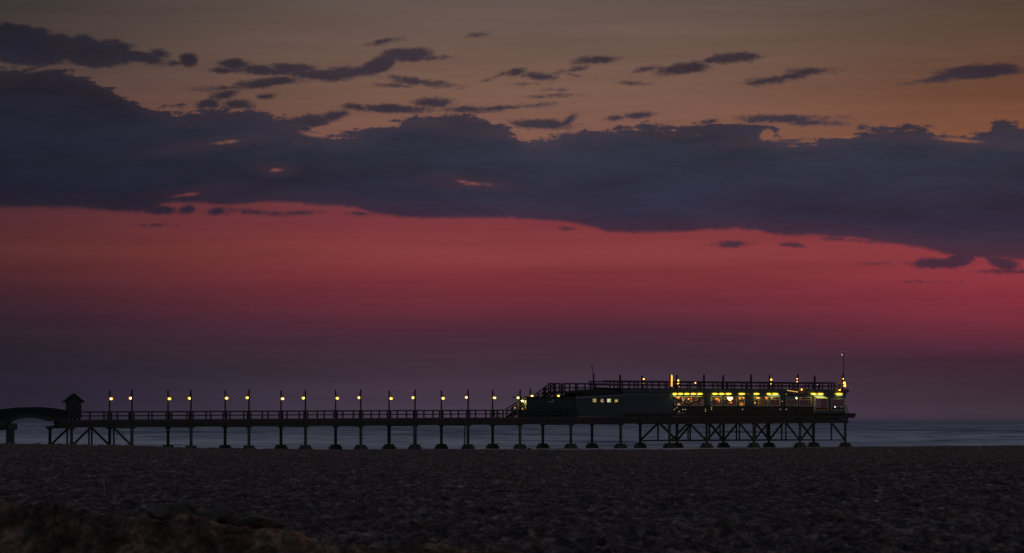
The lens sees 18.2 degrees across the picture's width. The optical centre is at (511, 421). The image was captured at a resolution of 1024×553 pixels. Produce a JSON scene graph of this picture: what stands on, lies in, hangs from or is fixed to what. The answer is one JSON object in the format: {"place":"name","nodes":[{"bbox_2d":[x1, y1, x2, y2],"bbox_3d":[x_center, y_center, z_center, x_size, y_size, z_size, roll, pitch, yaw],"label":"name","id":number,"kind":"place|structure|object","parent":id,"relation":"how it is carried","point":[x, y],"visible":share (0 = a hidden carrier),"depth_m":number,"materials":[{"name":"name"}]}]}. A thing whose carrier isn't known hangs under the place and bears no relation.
{"place":"outdoors","nodes":[
{"label":"outdoors","id":0,"kind":"place"},
{"bbox_2d":[0,443,1023,552],"bbox_3d":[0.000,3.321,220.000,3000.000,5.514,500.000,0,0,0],"label":"sand beach","id":1,"kind":"structure","parent":0,"point":[57,498],"depth_m":71.28,"materials":[{"name":"brown sand"}]},
{"bbox_2d":[146,502,191,520],"bbox_3d":[-2.976,0.786,27.611,0.364,0.180,0.390,0,0,-33],"label":"rock","id":2,"kind":"object","parent":1,"relation":"on","point":[166,511],"visible":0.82,"depth_m":27.46,"materials":[{"name":"grey stone"}]},
{"bbox_2d":[174,500,196,513],"bbox_3d":[-2.880,0.786,28.204,0.270,0.194,0.195,0,0,19],"label":"rock","id":3,"kind":"object","parent":1,"relation":"on","point":[187,505],"visible":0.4,"depth_m":28.10,"materials":[{"name":"grey stone"}]},
{"bbox_2d":[193,509,217,521],"bbox_3d":[-2.667,0.838,27.811,0.204,0.153,0.241,0,0,-34],"label":"rock","id":4,"kind":"object","parent":1,"relation":"on","point":[208,514],"visible":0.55,"depth_m":27.74,"materials":[{"name":"grey stone"}]},
{"bbox_2d":[210,504,239,523],"bbox_3d":[-2.532,0.819,28.012,0.241,0.200,0.303,0,0,39],"label":"rock","id":5,"kind":"object","parent":1,"relation":"on","point":[224,513],"visible":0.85,"depth_m":27.92,"materials":[{"name":"grey stone"}]},
{"bbox_2d":[230,514,280,528],"bbox_3d":[-2.251,0.874,28.008,0.460,0.125,0.268,0,0,8],"label":"rock","id":6,"kind":"object","parent":1,"relation":"on","point":[253,521],"visible":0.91,"depth_m":27.91,"materials":[{"name":"grey stone"}]},
{"bbox_2d":[0,422,1023,449],"bbox_3d":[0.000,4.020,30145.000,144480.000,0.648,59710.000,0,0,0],"label":"sea","id":7,"kind":"structure","parent":0,"point":[859,434],"depth_m":899.24,"materials":[{"name":"liquid"}]},
{"bbox_2d":[0,407,67,442],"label":"footbridge","id":8,"kind":"object","parent":7,"relation":"in","point":[8,416],"visible":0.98,"depth_m":425.85,"materials":[{"name":"paint"}]},
{"bbox_2d":[47,409,851,449],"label":"jetty","id":9,"kind":"object","parent":7,"relation":"in","point":[303,422],"visible":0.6,"depth_m":465.08,"materials":[{"name":"brown wood"}]},
{"bbox_2d":[62,393,84,419],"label":"kiosk","id":10,"kind":"object","parent":9,"relation":"on","point":[74,401],"visible":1,"depth_m":431.35,"materials":[{"name":"grey wood"}]},
{"bbox_2d":[109,390,112,418],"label":"lamp post","id":11,"kind":"object","parent":9,"relation":"on","point":[110,398],"visible":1,"depth_m":440.68,"materials":[{"name":"metal"}]},
{"bbox_2d":[129,390,132,418],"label":"lamp post","id":12,"kind":"object","parent":9,"relation":"on","point":[131,397],"visible":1,"depth_m":434.93,"materials":[{"name":"metal"}]},
{"bbox_2d":[167,390,170,418],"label":"lamp post","id":13,"kind":"object","parent":9,"relation":"on","point":[168,397],"visible":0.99,"depth_m":445.65,"materials":[{"name":"metal"}]},
{"bbox_2d":[188,390,191,418],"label":"lamp post","id":14,"kind":"object","parent":9,"relation":"on","point":[190,397],"visible":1,"depth_m":439.82,"materials":[{"name":"metal"}]},
{"bbox_2d":[224,390,228,418],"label":"lamp post","id":15,"kind":"object","parent":9,"relation":"on","point":[225,396],"visible":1,"depth_m":450.64,"materials":[{"name":"metal"}]},
{"bbox_2d":[246,389,249,418],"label":"lamp post","id":16,"kind":"object","parent":9,"relation":"on","point":[248,396],"visible":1,"depth_m":444.72,"materials":[{"name":"metal"}]},
{"bbox_2d":[280,391,283,418],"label":"lamp post","id":17,"kind":"object","parent":9,"relation":"on","point":[281,397],"visible":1,"depth_m":455.60,"materials":[{"name":"metal"}]},
{"bbox_2d":[302,390,305,418],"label":"lamp post","id":18,"kind":"object","parent":9,"relation":"on","point":[303,397],"visible":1,"depth_m":449.60,"materials":[{"name":"metal"}]},
{"bbox_2d":[335,390,338,417],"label":"lamp post","id":19,"kind":"object","parent":9,"relation":"on","point":[337,397],"visible":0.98,"depth_m":460.54,"materials":[{"name":"metal"}]},
{"bbox_2d":[357,389,361,417],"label":"lamp post","id":20,"kind":"object","parent":9,"relation":"on","point":[359,397],"visible":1,"depth_m":454.54,"materials":[{"name":"metal"}]},
{"bbox_2d":[388,390,392,417],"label":"lamp post","id":21,"kind":"object","parent":9,"relation":"on","point":[389,397],"visible":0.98,"depth_m":465.53,"materials":[{"name":"metal"}]},
{"bbox_2d":[411,389,415,417],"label":"lamp post","id":22,"kind":"object","parent":9,"relation":"on","point":[414,396],"visible":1,"depth_m":459.44,"materials":[{"name":"metal"}]},
{"bbox_2d":[441,390,444,417],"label":"lamp post","id":23,"kind":"object","parent":9,"relation":"on","point":[443,397],"visible":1,"depth_m":470.47,"materials":[{"name":"metal"}]},
{"bbox_2d":[465,389,468,416],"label":"lamp post","id":24,"kind":"object","parent":9,"relation":"on","point":[467,396],"visible":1,"depth_m":464.35,"materials":[{"name":"metal"}]},
{"bbox_2d":[492,390,495,416],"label":"lamp post","id":25,"kind":"object","parent":9,"relation":"on","point":[494,397],"visible":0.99,"depth_m":475.45,"materials":[{"name":"metal"}]},
{"bbox_2d":[516,390,520,416],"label":"lamp post","id":26,"kind":"object","parent":9,"relation":"on","point":[518,396],"visible":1,"depth_m":469.24,"materials":[{"name":"metal"}]},
{"bbox_2d":[506,384,552,416],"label":"staircase","id":27,"kind":"structure","parent":9,"relation":"on","point":[543,395],"depth_m":474.89,"materials":[{"name":"black metal"}]},
{"bbox_2d":[513,396,580,416],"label":"shed","id":28,"kind":"structure","parent":9,"relation":"on","point":[564,402],"depth_m":472.01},
{"bbox_2d":[548,383,608,396],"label":"terrace walkway","id":29,"kind":"structure","parent":28,"relation":"on","point":[562,391],"depth_m":475.69,"materials":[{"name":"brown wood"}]},
{"bbox_2d":[557,389,624,416],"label":"house","id":30,"kind":"structure","parent":9,"relation":"on","point":[599,403],"depth_m":477.08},
{"bbox_2d":[588,380,855,417],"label":"restaurant","id":31,"kind":"structure","parent":9,"relation":"on","point":[646,402],"depth_m":490.29,"materials":[{"name":"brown wood"}]},
{"bbox_2d":[674,396,703,405],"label":"window","id":32,"kind":"structure","parent":31,"relation":"in","point":[674,396],"depth_m":486.01,"materials":[{"name":"black glass"}]},
{"bbox_2d":[710,396,721,405],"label":"window","id":33,"kind":"structure","parent":31,"relation":"in","point":[710,396],"depth_m":488.75,"materials":[{"name":"black glass"}]},
{"bbox_2d":[724,397,736,405],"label":"window","id":34,"kind":"structure","parent":31,"relation":"in","point":[736,397],"depth_m":490.54,"materials":[{"name":"black glass"}]},
{"bbox_2d":[799,397,811,405],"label":"window","id":35,"kind":"structure","parent":31,"relation":"in","point":[799,397],"depth_m":498.27,"materials":[{"name":"black glass"}]},
{"bbox_2d":[831,398,845,410],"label":"window","id":36,"kind":"structure","parent":31,"relation":"in","point":[831,398],"depth_m":501.75,"materials":[{"name":"black glass"}]},
{"bbox_2d":[0,0,1023,421],"label":"sky","id":37,"kind":"structure","parent":0,"point":[207,198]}
]}

